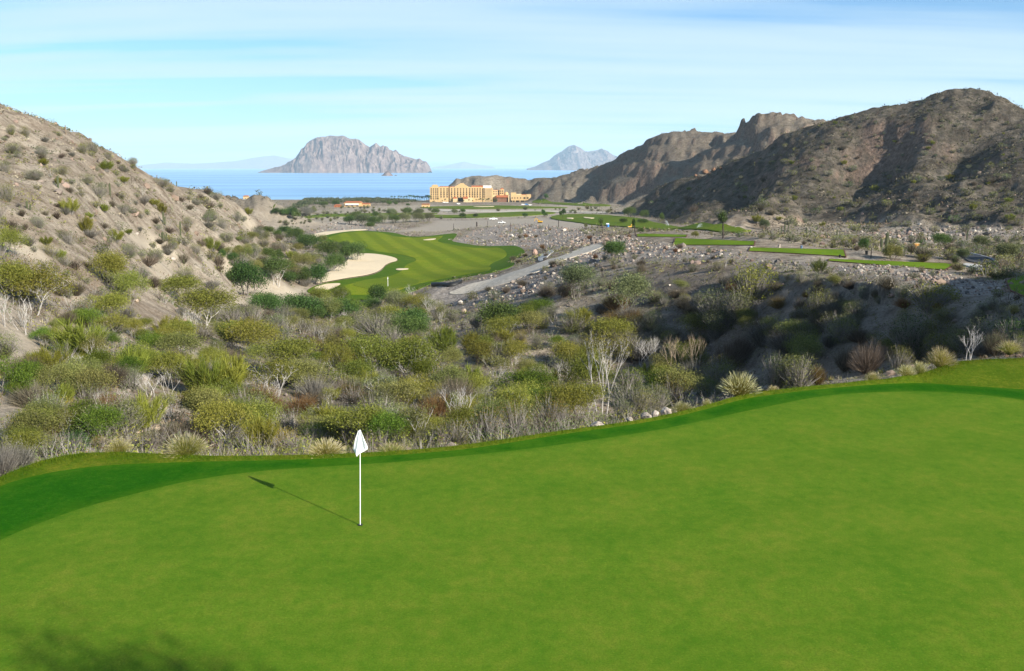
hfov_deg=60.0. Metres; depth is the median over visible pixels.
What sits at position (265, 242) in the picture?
desert shrub
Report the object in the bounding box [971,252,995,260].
kerb
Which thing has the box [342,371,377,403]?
desert shrub
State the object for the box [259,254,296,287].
feathery tree
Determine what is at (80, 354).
feathery tree
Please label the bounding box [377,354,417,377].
feathery tree
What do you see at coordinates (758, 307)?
bare tree
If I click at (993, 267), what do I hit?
shrub
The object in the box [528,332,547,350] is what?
desert shrub
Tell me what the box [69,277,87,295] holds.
dry shrub
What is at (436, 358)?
pale trunk tree
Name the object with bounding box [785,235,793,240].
shrub
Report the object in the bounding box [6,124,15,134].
desert shrub
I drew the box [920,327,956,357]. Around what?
desert shrub
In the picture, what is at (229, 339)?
feathery tree
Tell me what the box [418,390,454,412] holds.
dry shrub
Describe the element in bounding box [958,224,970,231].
mountain shrub
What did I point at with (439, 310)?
pale trunk tree
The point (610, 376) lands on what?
pale trunk tree
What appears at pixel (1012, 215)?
mountain shrub
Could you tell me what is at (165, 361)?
feathery tree
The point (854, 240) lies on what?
shrub
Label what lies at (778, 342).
dry shrub
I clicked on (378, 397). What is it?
desert shrub
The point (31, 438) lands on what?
feathery tree
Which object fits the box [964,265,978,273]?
shrub
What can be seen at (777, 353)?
desert shrub
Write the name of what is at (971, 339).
bare tree
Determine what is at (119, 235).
broom shrub
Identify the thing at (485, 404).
desert shrub
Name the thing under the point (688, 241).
tee box
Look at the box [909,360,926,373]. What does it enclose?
fountain grass
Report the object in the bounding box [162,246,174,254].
hillside shrub
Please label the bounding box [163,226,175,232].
hillside shrub
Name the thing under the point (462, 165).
mountains
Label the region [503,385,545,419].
feathery tree
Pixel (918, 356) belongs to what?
desert shrub
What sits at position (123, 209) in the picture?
desert shrub
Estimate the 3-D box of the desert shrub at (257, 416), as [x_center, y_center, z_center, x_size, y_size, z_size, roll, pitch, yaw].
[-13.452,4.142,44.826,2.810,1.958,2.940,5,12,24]
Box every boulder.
[590,421,603,426]
[640,412,651,418]
[652,410,658,416]
[660,407,671,414]
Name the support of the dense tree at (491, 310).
on the ground at (636, 183)
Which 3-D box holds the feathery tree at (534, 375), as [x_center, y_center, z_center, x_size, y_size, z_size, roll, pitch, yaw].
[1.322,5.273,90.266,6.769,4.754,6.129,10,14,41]
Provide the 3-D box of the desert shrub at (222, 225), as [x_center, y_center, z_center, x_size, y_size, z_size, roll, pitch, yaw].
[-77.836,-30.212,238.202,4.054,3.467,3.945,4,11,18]
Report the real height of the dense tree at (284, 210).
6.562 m
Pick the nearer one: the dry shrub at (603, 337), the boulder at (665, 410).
the boulder at (665, 410)
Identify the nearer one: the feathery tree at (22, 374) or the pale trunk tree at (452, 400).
the feathery tree at (22, 374)
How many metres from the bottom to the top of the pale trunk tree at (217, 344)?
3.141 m
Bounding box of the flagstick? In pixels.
[353,430,367,525]
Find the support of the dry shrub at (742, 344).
on the ground at (636, 183)
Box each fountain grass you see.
[103,437,133,451]
[158,432,213,458]
[302,438,348,458]
[371,441,410,452]
[671,400,692,411]
[717,372,761,395]
[862,372,880,379]
[895,364,917,375]
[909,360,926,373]
[921,346,959,367]
[991,339,1023,354]
[1003,303,1022,313]
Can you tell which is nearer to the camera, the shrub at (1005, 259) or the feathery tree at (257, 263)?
the shrub at (1005, 259)
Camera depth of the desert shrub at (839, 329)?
98.57 m
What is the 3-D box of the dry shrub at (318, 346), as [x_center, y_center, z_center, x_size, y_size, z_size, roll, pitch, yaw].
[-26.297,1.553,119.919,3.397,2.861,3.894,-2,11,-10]
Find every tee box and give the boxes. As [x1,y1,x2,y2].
[636,233,686,236]
[673,238,755,245]
[748,247,846,256]
[827,259,950,269]
[1005,275,1023,296]
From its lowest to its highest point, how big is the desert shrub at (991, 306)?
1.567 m
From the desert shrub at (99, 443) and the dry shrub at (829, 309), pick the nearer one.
the desert shrub at (99, 443)
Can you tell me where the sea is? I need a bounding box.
[141,168,576,199]
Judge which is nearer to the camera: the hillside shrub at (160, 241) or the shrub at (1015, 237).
the hillside shrub at (160, 241)
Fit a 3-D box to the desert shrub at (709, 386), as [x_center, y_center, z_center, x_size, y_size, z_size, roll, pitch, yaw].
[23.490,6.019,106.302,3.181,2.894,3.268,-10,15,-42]
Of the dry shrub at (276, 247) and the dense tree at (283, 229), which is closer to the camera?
the dry shrub at (276, 247)
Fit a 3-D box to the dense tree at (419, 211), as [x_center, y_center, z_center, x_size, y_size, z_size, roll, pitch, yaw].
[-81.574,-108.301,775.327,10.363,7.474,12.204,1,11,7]
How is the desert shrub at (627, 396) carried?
on the ground at (636, 183)
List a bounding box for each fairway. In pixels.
[271,203,434,217]
[328,231,506,294]
[420,205,566,208]
[434,211,555,217]
[532,198,610,205]
[550,214,750,232]
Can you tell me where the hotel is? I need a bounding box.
[430,183,530,201]
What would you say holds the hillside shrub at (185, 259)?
on the ground at (636, 183)
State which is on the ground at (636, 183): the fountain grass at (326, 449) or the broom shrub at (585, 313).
the broom shrub at (585, 313)
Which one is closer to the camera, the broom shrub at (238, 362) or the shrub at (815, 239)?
the broom shrub at (238, 362)
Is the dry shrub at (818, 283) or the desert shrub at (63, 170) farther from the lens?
the desert shrub at (63, 170)
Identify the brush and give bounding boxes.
[0,102,1023,471]
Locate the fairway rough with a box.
[307,231,524,299]
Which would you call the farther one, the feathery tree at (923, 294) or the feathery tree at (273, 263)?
the feathery tree at (273, 263)
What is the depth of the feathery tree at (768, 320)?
115.82 m
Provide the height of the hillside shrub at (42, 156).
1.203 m
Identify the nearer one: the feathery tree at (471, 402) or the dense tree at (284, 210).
the feathery tree at (471, 402)
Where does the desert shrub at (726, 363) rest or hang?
on the ground at (636, 183)
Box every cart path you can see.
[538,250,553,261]
[963,263,981,268]
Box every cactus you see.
[159,232,166,240]
[880,232,888,247]
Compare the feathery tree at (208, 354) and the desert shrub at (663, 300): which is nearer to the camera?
the feathery tree at (208, 354)
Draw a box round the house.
[344,201,361,206]
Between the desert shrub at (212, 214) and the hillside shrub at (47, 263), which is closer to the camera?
the hillside shrub at (47, 263)
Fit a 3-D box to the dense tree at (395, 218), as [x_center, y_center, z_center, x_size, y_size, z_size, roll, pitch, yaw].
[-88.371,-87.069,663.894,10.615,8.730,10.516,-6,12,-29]
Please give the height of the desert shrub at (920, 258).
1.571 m
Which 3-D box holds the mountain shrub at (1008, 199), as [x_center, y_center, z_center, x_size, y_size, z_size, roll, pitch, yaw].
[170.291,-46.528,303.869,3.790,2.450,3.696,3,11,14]
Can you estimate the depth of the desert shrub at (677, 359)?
123.07 m
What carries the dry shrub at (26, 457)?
on the ground at (636, 183)
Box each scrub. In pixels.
[0,87,1023,476]
[256,190,420,209]
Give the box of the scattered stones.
[0,107,1023,455]
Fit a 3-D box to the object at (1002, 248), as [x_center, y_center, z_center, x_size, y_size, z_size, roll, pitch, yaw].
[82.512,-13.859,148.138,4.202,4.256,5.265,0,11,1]
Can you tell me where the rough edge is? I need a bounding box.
[0,358,1023,485]
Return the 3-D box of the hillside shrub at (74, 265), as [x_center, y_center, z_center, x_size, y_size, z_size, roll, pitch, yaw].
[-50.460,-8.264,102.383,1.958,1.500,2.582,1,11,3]
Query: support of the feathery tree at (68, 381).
on the ground at (636, 183)
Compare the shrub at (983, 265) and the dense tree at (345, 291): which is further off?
the dense tree at (345, 291)
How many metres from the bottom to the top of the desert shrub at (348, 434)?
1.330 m
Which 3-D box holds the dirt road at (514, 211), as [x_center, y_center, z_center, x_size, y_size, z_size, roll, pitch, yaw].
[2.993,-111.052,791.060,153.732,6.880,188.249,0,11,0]
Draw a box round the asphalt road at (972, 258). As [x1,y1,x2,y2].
[954,252,998,267]
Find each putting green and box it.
[0,391,1023,670]
[353,278,418,288]
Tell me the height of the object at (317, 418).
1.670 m
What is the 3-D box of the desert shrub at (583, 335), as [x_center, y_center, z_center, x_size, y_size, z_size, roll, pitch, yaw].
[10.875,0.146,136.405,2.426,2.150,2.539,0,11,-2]
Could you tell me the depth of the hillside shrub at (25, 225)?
100.80 m
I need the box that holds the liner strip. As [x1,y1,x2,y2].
[431,279,461,286]
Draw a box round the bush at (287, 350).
[242,333,327,365]
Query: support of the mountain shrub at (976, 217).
on the ground at (636, 183)
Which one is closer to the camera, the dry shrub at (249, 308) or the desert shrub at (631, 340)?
the desert shrub at (631, 340)
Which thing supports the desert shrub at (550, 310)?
on the ground at (636, 183)
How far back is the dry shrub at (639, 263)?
171.36 m
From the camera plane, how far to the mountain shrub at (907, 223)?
287.56 m
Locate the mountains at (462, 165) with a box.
[431,162,494,168]
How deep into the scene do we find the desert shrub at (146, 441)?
35.84 m
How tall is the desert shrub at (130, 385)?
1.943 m
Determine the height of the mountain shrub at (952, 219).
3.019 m
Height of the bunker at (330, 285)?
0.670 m
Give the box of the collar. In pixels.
[0,383,1023,539]
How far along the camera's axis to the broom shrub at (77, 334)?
63.27 m
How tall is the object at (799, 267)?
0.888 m
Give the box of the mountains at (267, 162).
[137,155,292,168]
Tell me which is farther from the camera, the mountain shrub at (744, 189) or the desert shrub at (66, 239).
the mountain shrub at (744, 189)
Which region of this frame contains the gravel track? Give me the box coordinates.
[449,244,602,294]
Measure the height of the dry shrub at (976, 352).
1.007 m
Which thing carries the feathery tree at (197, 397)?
on the ground at (636, 183)
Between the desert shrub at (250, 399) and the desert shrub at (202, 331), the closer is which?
the desert shrub at (250, 399)
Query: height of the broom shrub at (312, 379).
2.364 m
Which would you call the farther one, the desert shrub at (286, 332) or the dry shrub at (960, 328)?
the desert shrub at (286, 332)
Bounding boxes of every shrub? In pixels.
[0,158,11,171]
[0,180,14,201]
[0,216,8,224]
[0,328,24,358]
[0,409,38,439]
[0,436,21,475]
[1,381,53,407]
[1,436,41,469]
[3,219,19,228]
[4,141,24,153]
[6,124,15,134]
[6,349,50,380]
[12,151,22,156]
[16,209,27,216]
[20,124,30,136]
[20,343,71,370]
[21,168,44,179]
[21,222,27,229]
[21,235,37,245]
[21,290,40,299]
[23,379,40,393]
[24,386,69,413]
[30,216,45,227]
[34,145,47,154]
[35,260,55,271]
[36,153,48,158]
[36,430,66,458]
[37,158,48,164]
[39,235,53,245]
[39,243,62,256]
[41,381,77,404]
[44,410,66,433]
[45,315,112,362]
[47,339,78,365]
[49,284,68,295]
[53,211,60,218]
[54,253,73,266]
[55,228,76,244]
[56,165,71,174]
[56,250,67,258]
[56,310,78,322]
[56,429,89,452]
[57,152,66,157]
[58,197,82,214]
[58,205,71,214]
[61,401,79,426]
[63,287,75,297]
[68,259,81,269]
[68,296,94,314]
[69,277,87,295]
[70,374,111,402]
[70,421,96,433]
[74,319,90,327]
[74,394,146,439]
[78,142,89,153]
[78,214,93,234]
[80,173,94,182]
[82,261,96,267]
[82,277,91,283]
[84,228,100,237]
[84,289,107,300]
[84,321,109,343]
[85,141,98,153]
[89,360,132,387]
[90,181,111,196]
[90,200,102,207]
[90,389,123,407]
[91,241,110,253]
[91,434,107,447]
[96,159,113,171]
[96,286,111,293]
[100,203,108,211]
[100,401,146,437]
[101,222,111,228]
[101,274,116,282]
[102,231,115,243]
[104,152,112,158]
[106,316,130,332]
[108,228,124,242]
[109,303,137,320]
[116,203,130,213]
[116,346,150,379]
[117,164,125,170]
[117,366,146,391]
[118,176,129,183]
[118,191,129,199]
[121,389,169,433]
[122,243,139,257]
[124,228,132,234]
[127,156,137,164]
[129,206,137,213]
[129,403,165,429]
[136,265,151,278]
[138,195,149,203]
[138,249,147,257]
[138,427,164,448]
[142,253,161,266]
[144,209,150,215]
[148,198,160,206]
[148,246,165,260]
[148,276,163,287]
[149,241,157,247]
[150,315,185,331]
[151,216,160,223]
[151,419,199,442]
[153,177,172,186]
[156,201,167,214]
[156,237,167,243]
[159,346,194,367]
[162,242,171,249]
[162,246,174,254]
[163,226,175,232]
[166,184,176,192]
[166,239,176,249]
[170,236,182,243]
[173,351,205,380]
[173,416,223,443]
[174,348,226,391]
[177,264,196,277]
[177,306,189,315]
[178,253,188,263]
[179,236,192,244]
[182,215,194,224]
[182,221,191,227]
[185,204,194,209]
[189,243,203,253]
[191,198,201,204]
[193,323,217,340]
[194,237,206,246]
[195,358,250,399]
[200,214,213,221]
[201,196,210,203]
[201,303,223,321]
[202,186,212,193]
[202,279,219,289]
[203,235,221,251]
[204,201,215,208]
[204,220,216,227]
[204,249,218,258]
[205,211,220,220]
[208,191,222,199]
[210,225,218,230]
[211,348,251,400]
[212,255,225,264]
[213,344,238,362]
[214,262,224,270]
[214,416,247,443]
[216,217,228,228]
[219,230,233,242]
[219,302,244,321]
[222,400,270,431]
[223,385,279,407]
[228,256,241,264]
[230,393,273,408]
[231,383,255,397]
[232,210,241,221]
[233,378,282,405]
[235,251,248,263]
[237,229,249,236]
[237,234,251,243]
[237,301,263,320]
[240,301,266,321]
[240,413,281,450]
[244,315,261,324]
[245,207,253,215]
[247,255,256,262]
[249,244,259,257]
[250,226,265,234]
[255,244,263,253]
[256,255,267,261]
[257,236,271,246]
[258,290,277,308]
[260,309,275,320]
[261,343,279,357]
[262,231,270,237]
[263,324,296,346]
[264,308,295,333]
[264,362,298,386]
[264,404,304,435]
[269,426,301,449]
[270,395,286,409]
[271,243,281,252]
[274,234,284,240]
[275,307,300,324]
[276,302,295,315]
[277,240,288,250]
[278,391,318,415]
[285,250,296,257]
[288,268,302,280]
[291,372,341,398]
[293,339,319,358]
[293,357,327,380]
[294,399,344,436]
[294,412,322,436]
[296,316,315,332]
[297,399,351,418]
[297,422,327,445]
[300,278,310,286]
[300,374,327,387]
[300,396,355,430]
[302,391,327,409]
[303,314,334,340]
[303,333,317,340]
[307,252,323,264]
[309,338,324,351]
[323,322,346,335]
[324,383,341,402]
[328,355,341,368]
[328,376,368,400]
[332,327,349,340]
[336,382,367,403]
[336,419,381,445]
[339,335,371,364]
[342,367,379,389]
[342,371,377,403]
[350,310,398,339]
[350,312,376,329]
[351,396,410,441]
[352,308,381,327]
[353,320,369,334]
[357,382,397,409]
[368,396,410,411]
[369,363,389,381]
[370,303,382,315]
[370,390,407,410]
[373,310,397,324]
[373,321,406,343]
[387,312,408,337]
[394,378,426,407]
[412,422,441,446]
[414,328,424,337]
[414,394,460,418]
[418,362,467,389]
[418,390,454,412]
[421,382,457,403]
[423,359,463,381]
[424,322,461,356]
[428,300,447,319]
[433,417,473,445]
[435,373,480,398]
[439,400,473,433]
[443,308,460,321]
[455,362,491,388]
[456,330,485,353]
[462,404,509,441]
[465,309,484,328]
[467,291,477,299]
[471,383,494,402]
[473,397,512,432]
[475,341,515,367]
[477,325,497,338]
[484,331,505,351]
[485,328,518,342]
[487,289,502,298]
[492,381,522,414]
[493,395,534,436]
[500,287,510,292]
[513,329,528,341]
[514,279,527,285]
[521,360,562,384]
[524,297,540,313]
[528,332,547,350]
[528,392,573,428]
[535,284,557,297]
[535,307,551,329]
[539,301,557,318]
[539,374,571,408]
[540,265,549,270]
[540,280,554,289]
[541,367,576,385]
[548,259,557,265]
[549,350,575,375]
[553,283,578,296]
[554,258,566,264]
[555,307,586,332]
[560,401,585,425]
[566,305,592,326]
[567,332,580,343]
[570,335,608,356]
[576,331,588,342]
[582,321,595,333]
[591,330,615,345]
[592,303,607,314]
[593,277,607,285]
[599,292,629,312]
[602,309,627,320]
[602,378,662,416]
[605,280,618,289]
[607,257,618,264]
[607,327,642,358]
[608,364,645,393]
[611,397,637,418]
[612,303,644,320]
[612,389,633,404]
[623,310,644,323]
[623,340,648,361]
[625,314,647,331]
[627,387,660,416]
[636,259,648,265]
[636,263,647,273]
[638,308,666,330]
[638,362,655,379]
[643,336,665,355]
[645,382,669,411]
[646,288,663,301]
[646,383,672,409]
[652,321,671,338]
[655,341,686,366]
[657,373,695,406]
[658,293,668,305]
[660,329,681,344]
[661,327,684,338]
[664,341,699,369]
[666,288,679,297]
[667,338,684,349]
[670,357,707,385]
[672,296,692,309]
[677,289,687,295]
[678,292,690,300]
[680,302,698,314]
[682,194,693,201]
[687,264,700,271]
[689,204,698,211]
[689,332,707,344]
[691,292,706,303]
[693,282,737,327]
[694,374,720,391]
[697,375,722,397]
[699,361,734,390]
[700,306,736,331]
[704,327,723,339]
[706,353,745,376]
[707,335,751,366]
[712,261,724,270]
[713,208,727,215]
[718,273,741,285]
[722,283,736,291]
[723,287,755,320]
[728,256,778,306]
[728,331,757,358]
[734,231,743,236]
[740,319,769,347]
[741,185,748,191]
[751,214,764,223]
[754,200,770,206]
[755,202,765,210]
[756,312,783,336]
[760,325,802,354]
[760,351,796,390]
[765,293,787,308]
[767,208,776,214]
[768,233,779,239]
[768,278,781,290]
[768,327,792,339]
[771,341,791,359]
[777,352,824,387]
[782,215,795,224]
[783,195,792,202]
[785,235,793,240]
[788,319,818,338]
[789,311,800,320]
[791,305,810,317]
[792,235,802,241]
[792,297,808,310]
[794,269,806,282]
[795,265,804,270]
[797,312,825,334]
[803,285,836,320]
[807,365,827,384]
[808,256,828,273]
[808,282,825,294]
[808,321,823,334]
[809,272,823,282]
[810,207,821,213]
[811,236,820,242]
[811,281,823,286]
[811,299,846,317]
[815,309,852,333]
[818,330,837,347]
[820,295,847,310]
[823,289,845,301]
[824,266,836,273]
[827,240,837,247]
[828,315,860,342]
[829,342,858,371]
[831,234,838,241]
[835,311,863,327]
[837,235,852,244]
[840,199,851,204]
[842,279,854,289]
[842,299,874,320]
[843,326,876,343]
[844,181,853,187]
[844,236,858,244]
[846,165,857,170]
[846,337,888,374]
[848,223,860,230]
[854,337,877,356]
[856,286,869,298]
[864,327,896,360]
[869,185,878,190]
[869,288,878,297]
[871,240,879,247]
[871,275,897,289]
[874,295,880,303]
[882,199,892,206]
[882,304,947,359]
[885,345,915,370]
[889,238,897,243]
[892,296,910,307]
[894,282,910,299]
[897,245,908,255]
[900,280,961,313]
[900,339,928,363]
[902,221,913,225]
[904,242,919,252]
[906,235,915,241]
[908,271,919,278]
[914,238,927,244]
[914,246,933,256]
[914,253,930,261]
[918,313,954,350]
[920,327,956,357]
[926,207,936,214]
[931,301,943,309]
[932,305,957,321]
[939,248,956,259]
[942,242,957,249]
[944,174,954,180]
[945,320,973,345]
[945,326,989,355]
[948,215,963,221]
[948,261,966,270]
[949,320,991,343]
[951,255,960,263]
[955,240,964,246]
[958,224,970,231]
[960,242,970,248]
[961,187,974,195]
[963,307,986,324]
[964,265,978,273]
[964,315,1015,342]
[966,241,981,248]
[966,340,989,356]
[968,203,977,210]
[971,244,985,253]
[971,258,993,275]
[972,213,982,219]
[975,302,988,311]
[977,261,1002,275]
[977,332,1007,354]
[979,326,1009,355]
[980,248,992,255]
[983,162,994,167]
[983,295,1003,310]
[984,268,1013,279]
[987,176,998,181]
[988,191,997,197]
[990,315,1023,343]
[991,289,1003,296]
[993,235,1003,241]
[994,255,1017,268]
[997,254,1021,266]
[998,203,1010,211]
[998,310,1012,321]
[1001,173,1011,179]
[1001,264,1018,276]
[1002,215,1012,222]
[1004,196,1014,201]
[1005,213,1016,221]
[1005,330,1023,353]
[1009,235,1022,240]
[1012,219,1022,225]
[1012,254,1023,261]
[1014,207,1023,213]
[1017,258,1023,266]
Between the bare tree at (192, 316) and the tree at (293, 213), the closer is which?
the bare tree at (192, 316)
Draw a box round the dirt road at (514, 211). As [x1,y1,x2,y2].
[439,209,605,212]
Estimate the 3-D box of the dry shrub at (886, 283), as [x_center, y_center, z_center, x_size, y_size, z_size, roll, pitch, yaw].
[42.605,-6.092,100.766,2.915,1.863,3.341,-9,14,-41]
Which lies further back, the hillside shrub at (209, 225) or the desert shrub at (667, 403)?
the hillside shrub at (209, 225)
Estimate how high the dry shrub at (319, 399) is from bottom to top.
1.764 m
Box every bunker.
[316,253,396,282]
[316,283,339,289]
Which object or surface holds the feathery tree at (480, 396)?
on the ground at (636, 183)
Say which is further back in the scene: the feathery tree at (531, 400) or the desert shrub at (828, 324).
the desert shrub at (828, 324)
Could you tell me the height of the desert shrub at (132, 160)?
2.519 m
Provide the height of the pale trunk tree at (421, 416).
2.125 m
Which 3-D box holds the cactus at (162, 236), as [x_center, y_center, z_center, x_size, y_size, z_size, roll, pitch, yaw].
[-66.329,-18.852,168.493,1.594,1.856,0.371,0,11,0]
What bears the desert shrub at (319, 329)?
on the ground at (636, 183)
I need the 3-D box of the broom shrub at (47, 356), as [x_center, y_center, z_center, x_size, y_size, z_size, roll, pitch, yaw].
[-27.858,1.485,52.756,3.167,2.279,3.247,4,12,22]
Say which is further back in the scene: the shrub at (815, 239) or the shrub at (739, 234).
the shrub at (739, 234)
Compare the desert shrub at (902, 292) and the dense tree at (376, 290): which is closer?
the desert shrub at (902, 292)
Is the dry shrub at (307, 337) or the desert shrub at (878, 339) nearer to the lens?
the desert shrub at (878, 339)
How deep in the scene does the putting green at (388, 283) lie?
263.66 m
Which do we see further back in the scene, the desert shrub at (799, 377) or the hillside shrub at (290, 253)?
the hillside shrub at (290, 253)
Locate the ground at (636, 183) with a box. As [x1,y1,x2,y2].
[0,87,1023,460]
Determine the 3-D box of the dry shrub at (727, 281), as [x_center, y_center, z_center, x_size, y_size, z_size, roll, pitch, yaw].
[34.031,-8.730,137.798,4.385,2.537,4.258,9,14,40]
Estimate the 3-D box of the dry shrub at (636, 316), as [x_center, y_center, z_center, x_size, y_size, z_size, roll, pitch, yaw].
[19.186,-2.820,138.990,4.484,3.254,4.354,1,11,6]
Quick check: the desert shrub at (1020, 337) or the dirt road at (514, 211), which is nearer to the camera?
the desert shrub at (1020, 337)
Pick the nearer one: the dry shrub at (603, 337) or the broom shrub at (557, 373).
the broom shrub at (557, 373)
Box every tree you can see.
[0,226,32,257]
[0,257,34,302]
[0,258,83,315]
[0,294,8,324]
[0,355,40,394]
[0,423,48,445]
[0,428,54,454]
[1,403,77,438]
[2,372,19,383]
[3,379,32,393]
[5,300,28,334]
[11,405,64,434]
[16,360,47,381]
[22,397,66,416]
[28,325,53,344]
[30,361,78,390]
[36,333,49,346]
[48,316,64,327]
[48,325,72,341]
[49,360,90,389]
[56,406,77,433]
[58,376,90,400]
[61,396,104,434]
[63,403,128,445]
[67,355,103,373]
[67,365,124,395]
[70,306,105,327]
[70,352,89,364]
[74,290,131,322]
[79,332,108,362]
[81,249,130,289]
[83,348,115,366]
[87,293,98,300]
[91,311,132,332]
[103,267,153,304]
[105,331,122,348]
[110,339,160,376]
[110,343,155,377]
[112,353,149,377]
[120,317,144,335]
[131,329,152,338]
[132,373,163,396]
[133,331,166,353]
[135,317,155,329]
[146,348,196,387]
[147,351,169,376]
[152,330,210,358]
[152,389,179,421]
[153,325,190,336]
[155,374,176,393]
[158,274,206,301]
[161,318,199,336]
[167,284,244,327]
[167,361,221,390]
[174,385,231,417]
[182,383,235,417]
[183,311,199,326]
[189,396,258,445]
[194,348,233,366]
[195,383,226,400]
[196,344,227,365]
[207,319,231,337]
[207,338,224,351]
[207,372,245,396]
[212,314,285,356]
[213,319,246,349]
[218,248,226,257]
[220,333,241,346]
[221,246,233,254]
[222,397,261,427]
[224,268,238,285]
[225,259,272,295]
[226,250,239,259]
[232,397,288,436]
[233,247,245,253]
[235,243,252,249]
[236,246,253,259]
[243,358,306,395]
[244,290,285,315]
[244,343,272,363]
[246,231,258,241]
[249,258,263,268]
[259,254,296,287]
[260,355,293,366]
[261,225,274,236]
[261,246,276,258]
[263,382,286,398]
[268,358,328,392]
[270,207,280,213]
[272,229,281,234]
[272,248,285,257]
[276,292,326,317]
[277,225,288,233]
[280,208,289,215]
[280,259,299,273]
[282,271,299,283]
[284,226,304,240]
[284,314,301,326]
[288,207,297,214]
[288,253,319,266]
[290,242,303,251]
[291,211,300,219]
[294,307,310,318]
[295,270,312,283]
[295,407,316,423]
[297,233,321,248]
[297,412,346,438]
[299,206,314,214]
[300,266,308,271]
[306,305,327,320]
[307,262,329,283]
[307,285,331,299]
[308,350,323,361]
[314,419,344,441]
[315,239,340,255]
[315,293,342,320]
[316,234,327,240]
[317,297,362,319]
[318,201,328,205]
[318,340,354,370]
[320,329,347,367]
[320,387,339,403]
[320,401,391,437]
[321,251,347,270]
[321,356,376,381]
[328,285,350,296]
[328,285,350,300]
[332,315,355,327]
[333,294,368,314]
[337,246,348,259]
[337,332,404,371]
[338,240,351,246]
[339,315,355,329]
[339,327,357,338]
[340,241,368,259]
[343,214,355,223]
[350,210,359,215]
[353,213,370,224]
[359,370,399,391]
[362,296,381,309]
[362,375,427,406]
[364,221,374,228]
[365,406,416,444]
[366,214,381,225]
[366,283,387,301]
[367,331,446,380]
[373,347,407,374]
[376,213,388,222]
[377,301,408,318]
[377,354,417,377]
[383,288,408,306]
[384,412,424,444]
[386,207,396,214]
[387,214,400,223]
[389,314,431,337]
[392,305,431,332]
[393,369,441,408]
[393,403,438,445]
[395,333,422,350]
[396,289,411,306]
[397,291,431,309]
[398,213,412,222]
[402,206,412,212]
[405,356,443,381]
[411,352,444,366]
[412,212,425,221]
[413,207,424,213]
[415,307,431,317]
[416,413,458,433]
[417,297,436,309]
[423,212,434,220]
[428,362,470,385]
[430,208,439,213]
[434,306,445,322]
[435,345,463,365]
[439,385,473,408]
[445,390,468,411]
[445,402,479,432]
[455,396,484,410]
[461,338,498,367]
[461,392,488,404]
[465,372,502,393]
[472,396,532,433]
[473,333,496,355]
[474,298,524,333]
[479,352,513,381]
[481,313,525,335]
[484,381,537,412]
[492,365,561,405]
[499,338,537,365]
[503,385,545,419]
[504,378,543,412]
[512,309,548,332]
[513,355,536,369]
[513,364,546,378]
[515,301,536,328]
[515,382,556,417]
[520,299,554,310]
[523,361,546,370]
[531,383,595,418]
[538,375,568,399]
[546,335,567,348]
[546,339,581,364]
[553,346,596,364]
[554,262,599,298]
[558,379,611,414]
[559,350,619,402]
[575,322,634,414]
[581,316,638,340]
[582,343,608,359]
[594,268,654,311]
[601,238,628,258]
[601,373,619,386]
[622,206,636,216]
[627,338,655,366]
[632,218,635,235]
[636,218,649,222]
[636,338,658,366]
[639,210,649,217]
[640,364,677,388]
[648,352,682,369]
[649,362,710,396]
[653,363,676,374]
[660,334,689,367]
[671,278,689,289]
[671,344,709,370]
[673,311,708,335]
[674,339,708,366]
[685,332,705,365]
[691,230,698,237]
[718,211,727,238]
[735,306,758,319]
[735,315,759,330]
[753,299,765,315]
[758,218,770,229]
[758,318,776,325]
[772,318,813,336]
[782,289,793,310]
[782,329,826,371]
[825,274,842,287]
[838,298,861,306]
[857,237,870,250]
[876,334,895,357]
[881,241,903,260]
[911,288,944,306]
[932,232,952,246]
[955,248,971,260]
[959,325,983,357]
[971,235,991,245]
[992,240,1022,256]
[998,309,1018,323]
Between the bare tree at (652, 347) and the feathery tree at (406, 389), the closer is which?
the feathery tree at (406, 389)
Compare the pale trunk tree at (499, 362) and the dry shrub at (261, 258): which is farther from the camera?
the dry shrub at (261, 258)
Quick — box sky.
[0,0,1023,167]
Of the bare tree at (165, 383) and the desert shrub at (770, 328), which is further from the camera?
the desert shrub at (770, 328)
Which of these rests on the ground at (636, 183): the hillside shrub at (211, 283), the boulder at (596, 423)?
the hillside shrub at (211, 283)
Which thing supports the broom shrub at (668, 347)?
on the ground at (636, 183)
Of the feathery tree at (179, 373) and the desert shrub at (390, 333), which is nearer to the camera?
the feathery tree at (179, 373)
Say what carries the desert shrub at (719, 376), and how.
on the ground at (636, 183)
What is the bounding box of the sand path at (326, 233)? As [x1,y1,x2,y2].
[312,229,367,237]
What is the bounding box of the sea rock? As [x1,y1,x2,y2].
[381,171,392,175]
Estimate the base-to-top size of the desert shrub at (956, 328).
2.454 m
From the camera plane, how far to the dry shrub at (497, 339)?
132.62 m
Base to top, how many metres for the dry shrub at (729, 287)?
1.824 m
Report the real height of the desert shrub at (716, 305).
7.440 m
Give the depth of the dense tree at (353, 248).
331.70 m
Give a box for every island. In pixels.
[258,135,431,172]
[526,145,617,169]
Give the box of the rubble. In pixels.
[305,216,1023,352]
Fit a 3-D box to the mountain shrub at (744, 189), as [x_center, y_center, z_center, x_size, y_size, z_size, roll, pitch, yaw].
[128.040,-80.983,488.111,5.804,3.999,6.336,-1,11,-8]
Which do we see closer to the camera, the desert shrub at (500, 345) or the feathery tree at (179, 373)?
the feathery tree at (179, 373)
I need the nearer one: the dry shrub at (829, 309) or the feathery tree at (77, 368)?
the feathery tree at (77, 368)

